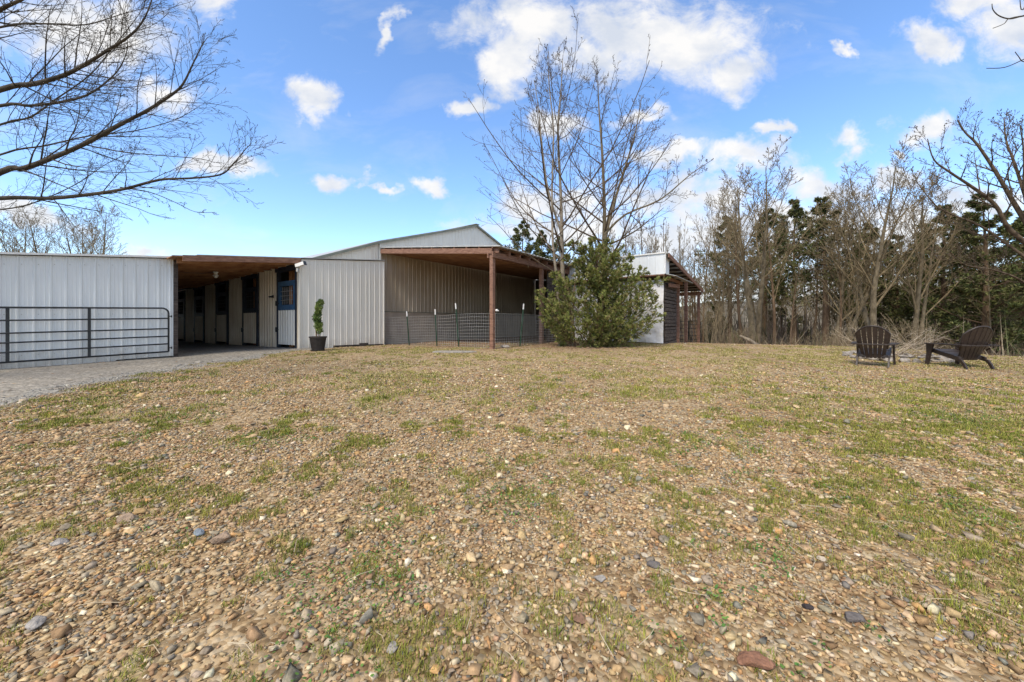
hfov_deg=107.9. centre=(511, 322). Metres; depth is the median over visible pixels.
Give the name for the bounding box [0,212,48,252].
bare tree
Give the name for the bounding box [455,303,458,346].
fence post
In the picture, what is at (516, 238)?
cedar tree
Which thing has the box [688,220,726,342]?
bare tree
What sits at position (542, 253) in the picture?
cedar tree
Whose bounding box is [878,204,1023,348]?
cedar tree
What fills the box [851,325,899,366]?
adirondack chair
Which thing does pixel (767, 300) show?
bare tree
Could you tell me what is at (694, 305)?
bare tree
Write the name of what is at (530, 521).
clover
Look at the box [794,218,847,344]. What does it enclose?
bare tree
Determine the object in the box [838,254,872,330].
bare tree
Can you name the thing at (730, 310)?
cedar tree
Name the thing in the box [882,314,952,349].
bare shrub
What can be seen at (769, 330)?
wood
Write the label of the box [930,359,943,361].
fire ring stone
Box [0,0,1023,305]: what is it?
sky
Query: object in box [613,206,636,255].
bare tree
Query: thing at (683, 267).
bare tree
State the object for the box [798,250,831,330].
bare tree
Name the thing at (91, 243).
bare tree
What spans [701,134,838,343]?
bare tree
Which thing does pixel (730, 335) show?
bare shrub
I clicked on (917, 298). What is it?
bare tree
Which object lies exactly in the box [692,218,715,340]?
bare tree
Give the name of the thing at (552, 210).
bare tree
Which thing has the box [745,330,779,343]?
bare shrub
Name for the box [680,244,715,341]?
bare tree
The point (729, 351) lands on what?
grass
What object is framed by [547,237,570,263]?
cedar tree
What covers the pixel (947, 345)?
bare shrub
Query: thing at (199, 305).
stall door
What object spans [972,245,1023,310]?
cedar tree
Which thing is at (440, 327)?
wire fence
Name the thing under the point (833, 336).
bare shrub
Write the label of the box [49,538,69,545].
rock
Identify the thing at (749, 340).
fallen log
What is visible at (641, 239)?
bare tree
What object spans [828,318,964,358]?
brush pile
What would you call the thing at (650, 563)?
rock
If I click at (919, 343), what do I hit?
bare shrub
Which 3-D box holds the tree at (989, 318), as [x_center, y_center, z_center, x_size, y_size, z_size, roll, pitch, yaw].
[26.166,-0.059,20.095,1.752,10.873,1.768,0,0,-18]
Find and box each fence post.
[406,311,409,344]
[434,309,436,345]
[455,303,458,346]
[519,304,523,346]
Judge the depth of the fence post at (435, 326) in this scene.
13.44 m
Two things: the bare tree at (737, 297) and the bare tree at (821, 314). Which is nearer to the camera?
the bare tree at (737, 297)
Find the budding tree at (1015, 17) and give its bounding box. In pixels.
[986,0,1023,68]
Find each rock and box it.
[25,615,46,629]
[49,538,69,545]
[76,665,93,677]
[116,513,138,523]
[193,528,204,535]
[209,531,230,544]
[386,641,397,653]
[572,612,586,623]
[594,575,605,582]
[640,552,648,557]
[646,560,659,567]
[737,651,775,669]
[801,603,813,609]
[816,555,826,561]
[844,611,866,622]
[934,634,945,640]
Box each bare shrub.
[555,277,581,346]
[563,285,595,345]
[693,303,732,342]
[711,320,750,343]
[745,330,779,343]
[806,318,855,345]
[833,327,862,346]
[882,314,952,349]
[899,332,937,349]
[935,338,954,348]
[992,342,1023,355]
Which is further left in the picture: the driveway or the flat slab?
the driveway
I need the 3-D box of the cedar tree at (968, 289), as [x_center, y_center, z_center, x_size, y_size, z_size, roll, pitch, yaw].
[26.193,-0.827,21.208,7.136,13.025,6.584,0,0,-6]
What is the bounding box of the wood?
[680,300,1022,355]
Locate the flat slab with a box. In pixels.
[433,350,476,352]
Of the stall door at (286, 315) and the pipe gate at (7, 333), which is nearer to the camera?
the pipe gate at (7, 333)
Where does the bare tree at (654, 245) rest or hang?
on the ground at (234, 628)
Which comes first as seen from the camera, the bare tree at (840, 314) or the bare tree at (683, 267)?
the bare tree at (840, 314)
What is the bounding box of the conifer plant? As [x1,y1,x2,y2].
[311,298,324,336]
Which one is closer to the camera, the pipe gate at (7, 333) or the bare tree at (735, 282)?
the pipe gate at (7, 333)
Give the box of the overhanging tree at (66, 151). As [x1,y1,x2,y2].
[0,0,285,237]
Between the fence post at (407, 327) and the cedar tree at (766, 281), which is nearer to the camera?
the fence post at (407, 327)
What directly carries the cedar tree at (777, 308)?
on the ground at (234, 628)
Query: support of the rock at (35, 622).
on the ground at (234, 628)
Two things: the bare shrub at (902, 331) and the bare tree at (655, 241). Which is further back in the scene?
the bare tree at (655, 241)
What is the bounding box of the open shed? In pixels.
[567,252,703,343]
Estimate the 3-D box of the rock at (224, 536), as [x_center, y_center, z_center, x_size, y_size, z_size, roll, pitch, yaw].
[-1.686,1.250,2.146,0.117,0.062,0.077,0,0,33]
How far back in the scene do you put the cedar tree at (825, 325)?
24.18 m
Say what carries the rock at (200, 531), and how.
on the ground at (234, 628)
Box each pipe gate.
[0,306,171,363]
[680,321,700,339]
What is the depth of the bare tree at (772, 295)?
24.86 m
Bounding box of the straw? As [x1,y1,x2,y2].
[0,368,1023,681]
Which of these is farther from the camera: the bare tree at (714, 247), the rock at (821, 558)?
the bare tree at (714, 247)
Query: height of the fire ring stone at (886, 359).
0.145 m
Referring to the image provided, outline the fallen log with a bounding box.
[739,335,758,343]
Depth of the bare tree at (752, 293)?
20.91 m
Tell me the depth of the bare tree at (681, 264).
32.06 m
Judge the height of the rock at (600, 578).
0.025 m
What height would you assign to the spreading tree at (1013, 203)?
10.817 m
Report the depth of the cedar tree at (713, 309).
35.72 m
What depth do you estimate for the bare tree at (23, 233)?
26.86 m
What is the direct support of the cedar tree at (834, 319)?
on the ground at (234, 628)
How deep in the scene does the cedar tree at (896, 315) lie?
26.65 m
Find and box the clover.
[0,405,1021,681]
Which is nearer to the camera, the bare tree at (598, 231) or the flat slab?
the flat slab
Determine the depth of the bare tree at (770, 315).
33.48 m
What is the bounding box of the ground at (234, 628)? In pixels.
[0,336,1023,681]
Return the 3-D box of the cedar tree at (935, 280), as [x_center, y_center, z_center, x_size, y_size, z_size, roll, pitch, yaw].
[32.130,0.092,26.995,7.989,15.197,8.659,0,0,36]
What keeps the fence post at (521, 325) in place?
on the ground at (234, 628)
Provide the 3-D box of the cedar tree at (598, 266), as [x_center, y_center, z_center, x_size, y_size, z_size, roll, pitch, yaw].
[3.147,-0.924,13.098,4.858,4.321,2.707,0,0,0]
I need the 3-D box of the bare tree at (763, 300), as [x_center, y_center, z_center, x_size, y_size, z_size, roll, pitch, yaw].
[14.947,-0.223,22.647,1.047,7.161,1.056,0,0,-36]
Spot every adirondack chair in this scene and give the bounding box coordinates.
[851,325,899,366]
[924,326,999,368]
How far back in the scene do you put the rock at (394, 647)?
1.45 m
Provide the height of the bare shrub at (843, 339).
1.910 m
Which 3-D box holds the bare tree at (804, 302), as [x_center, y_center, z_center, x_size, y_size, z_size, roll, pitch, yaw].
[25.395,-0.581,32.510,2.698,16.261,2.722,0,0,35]
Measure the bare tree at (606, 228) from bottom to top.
10.558 m
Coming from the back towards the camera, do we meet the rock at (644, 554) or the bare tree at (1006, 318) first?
the bare tree at (1006, 318)
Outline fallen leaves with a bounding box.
[0,339,1021,473]
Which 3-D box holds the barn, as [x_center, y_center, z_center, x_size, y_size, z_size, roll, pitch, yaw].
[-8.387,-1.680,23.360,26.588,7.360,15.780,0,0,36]
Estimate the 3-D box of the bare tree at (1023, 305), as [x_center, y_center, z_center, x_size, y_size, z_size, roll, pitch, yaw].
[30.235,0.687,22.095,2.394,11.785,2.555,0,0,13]
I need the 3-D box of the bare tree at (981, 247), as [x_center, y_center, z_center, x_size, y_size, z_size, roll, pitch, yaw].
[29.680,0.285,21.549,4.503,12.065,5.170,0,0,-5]
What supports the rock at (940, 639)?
on the ground at (234, 628)
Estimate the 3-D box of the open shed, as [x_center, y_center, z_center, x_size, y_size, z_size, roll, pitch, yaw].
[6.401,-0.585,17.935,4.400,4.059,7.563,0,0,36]
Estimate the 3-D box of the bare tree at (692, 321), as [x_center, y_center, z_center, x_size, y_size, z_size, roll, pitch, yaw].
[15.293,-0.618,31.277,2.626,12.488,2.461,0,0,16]
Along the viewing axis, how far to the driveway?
8.23 m
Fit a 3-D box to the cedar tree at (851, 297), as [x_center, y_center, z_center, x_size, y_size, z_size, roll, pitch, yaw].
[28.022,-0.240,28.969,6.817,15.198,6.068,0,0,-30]
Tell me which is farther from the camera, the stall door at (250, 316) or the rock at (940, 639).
the stall door at (250, 316)
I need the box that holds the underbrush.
[682,311,1023,356]
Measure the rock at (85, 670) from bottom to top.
0.022 m
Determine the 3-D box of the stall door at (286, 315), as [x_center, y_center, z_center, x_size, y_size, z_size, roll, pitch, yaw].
[-7.795,-0.514,12.888,1.650,2.880,0.150,0,0,36]
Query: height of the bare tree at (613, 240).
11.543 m
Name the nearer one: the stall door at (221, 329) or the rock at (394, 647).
the rock at (394, 647)
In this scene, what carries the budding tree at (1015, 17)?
on the ground at (234, 628)
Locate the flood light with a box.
[295,261,306,271]
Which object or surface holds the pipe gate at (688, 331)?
attached to the open shed
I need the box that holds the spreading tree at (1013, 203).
[904,97,1023,286]
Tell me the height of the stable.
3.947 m
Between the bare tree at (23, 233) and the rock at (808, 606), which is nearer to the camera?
the rock at (808, 606)
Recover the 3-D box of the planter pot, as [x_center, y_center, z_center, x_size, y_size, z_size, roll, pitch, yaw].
[-6.120,0.675,11.750,0.520,0.455,0.520,0,0,0]
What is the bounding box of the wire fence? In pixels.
[385,313,555,347]
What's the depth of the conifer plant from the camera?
11.71 m
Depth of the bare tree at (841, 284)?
21.07 m
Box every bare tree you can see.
[0,202,66,252]
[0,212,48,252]
[37,209,127,254]
[45,199,127,254]
[462,5,680,345]
[497,56,713,311]
[588,212,609,253]
[608,229,618,255]
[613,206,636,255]
[624,221,635,253]
[627,212,655,254]
[640,212,656,252]
[648,234,658,252]
[651,212,659,252]
[657,218,687,266]
[673,216,698,312]
[674,219,690,341]
[674,225,697,325]
[678,237,683,311]
[680,241,708,341]
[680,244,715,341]
[681,236,732,341]
[687,183,760,342]
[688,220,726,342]
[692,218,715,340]
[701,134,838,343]
[701,265,742,342]
[718,214,755,308]
[720,189,775,343]
[720,219,753,324]
[736,191,804,344]
[740,246,795,324]
[744,247,757,336]
[753,266,770,315]
[767,284,782,333]
[775,261,816,344]
[789,240,821,342]
[790,134,952,345]
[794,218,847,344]
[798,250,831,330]
[804,215,866,345]
[806,176,951,343]
[809,282,852,331]
[812,195,880,340]
[822,286,837,337]
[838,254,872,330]
[852,282,869,340]
[871,160,999,349]
[922,247,954,328]
[943,231,1023,355]
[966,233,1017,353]
[990,260,1017,355]
[1008,252,1023,343]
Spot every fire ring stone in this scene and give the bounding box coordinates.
[879,357,892,361]
[898,358,910,362]
[911,358,920,362]
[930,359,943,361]
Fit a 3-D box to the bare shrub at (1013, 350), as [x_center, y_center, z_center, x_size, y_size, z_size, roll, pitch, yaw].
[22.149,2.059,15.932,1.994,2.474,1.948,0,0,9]
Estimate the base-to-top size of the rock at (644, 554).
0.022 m
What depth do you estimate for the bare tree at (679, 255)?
29.32 m
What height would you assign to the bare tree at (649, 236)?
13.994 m
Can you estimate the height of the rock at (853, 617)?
0.042 m
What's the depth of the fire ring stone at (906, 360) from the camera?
10.01 m
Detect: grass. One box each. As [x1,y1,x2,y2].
[0,342,1023,427]
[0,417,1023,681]
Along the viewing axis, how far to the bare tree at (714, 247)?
27.71 m
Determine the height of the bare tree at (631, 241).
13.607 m
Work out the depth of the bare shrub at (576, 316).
12.88 m
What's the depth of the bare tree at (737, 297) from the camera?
25.62 m
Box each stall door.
[178,289,185,340]
[193,286,204,342]
[214,281,228,343]
[241,273,258,345]
[275,263,296,347]
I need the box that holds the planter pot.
[309,336,326,350]
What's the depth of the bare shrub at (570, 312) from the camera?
12.98 m
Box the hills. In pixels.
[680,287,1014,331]
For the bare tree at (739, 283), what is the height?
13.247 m
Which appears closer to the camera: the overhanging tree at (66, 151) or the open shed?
the overhanging tree at (66, 151)
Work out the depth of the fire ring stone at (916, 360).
9.96 m
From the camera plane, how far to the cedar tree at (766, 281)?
32.63 m
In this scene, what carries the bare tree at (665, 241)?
on the ground at (234, 628)
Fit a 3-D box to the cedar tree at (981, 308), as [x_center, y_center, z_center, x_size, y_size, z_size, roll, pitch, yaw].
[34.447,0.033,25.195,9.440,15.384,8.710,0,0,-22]
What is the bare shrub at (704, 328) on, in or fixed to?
on the ground at (234, 628)
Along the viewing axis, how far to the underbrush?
15.97 m
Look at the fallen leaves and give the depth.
6.83 m
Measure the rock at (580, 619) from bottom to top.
0.027 m
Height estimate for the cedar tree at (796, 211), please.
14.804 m
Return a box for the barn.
[303,224,586,348]
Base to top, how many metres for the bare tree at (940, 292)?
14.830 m
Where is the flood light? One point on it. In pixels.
(300, 264)
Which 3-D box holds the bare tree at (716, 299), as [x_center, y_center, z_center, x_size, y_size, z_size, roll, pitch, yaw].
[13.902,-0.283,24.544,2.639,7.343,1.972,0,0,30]
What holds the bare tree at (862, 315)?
on the ground at (234, 628)
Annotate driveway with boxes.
[0,341,310,398]
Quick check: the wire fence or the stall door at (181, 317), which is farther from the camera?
the stall door at (181, 317)
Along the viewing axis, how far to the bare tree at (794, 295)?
21.11 m
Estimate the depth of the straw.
2.06 m
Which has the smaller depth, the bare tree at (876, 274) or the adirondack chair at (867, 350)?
the adirondack chair at (867, 350)
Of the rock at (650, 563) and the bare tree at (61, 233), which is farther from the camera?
the bare tree at (61, 233)
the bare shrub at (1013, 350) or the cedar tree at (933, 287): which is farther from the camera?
the cedar tree at (933, 287)
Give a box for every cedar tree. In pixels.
[505,219,540,255]
[533,230,557,258]
[534,236,669,347]
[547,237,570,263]
[693,215,770,343]
[700,292,732,342]
[719,208,822,343]
[754,198,834,344]
[767,286,809,340]
[782,196,875,345]
[820,274,887,340]
[834,223,922,327]
[858,234,940,347]
[877,232,979,346]
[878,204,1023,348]
[897,193,1023,356]
[909,222,1018,352]
[950,211,1023,355]
[951,210,1023,352]
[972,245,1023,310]
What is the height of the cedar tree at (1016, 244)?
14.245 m
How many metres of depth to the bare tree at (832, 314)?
28.38 m
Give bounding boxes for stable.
[0,252,384,368]
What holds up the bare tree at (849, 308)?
on the ground at (234, 628)
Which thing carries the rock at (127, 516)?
on the ground at (234, 628)

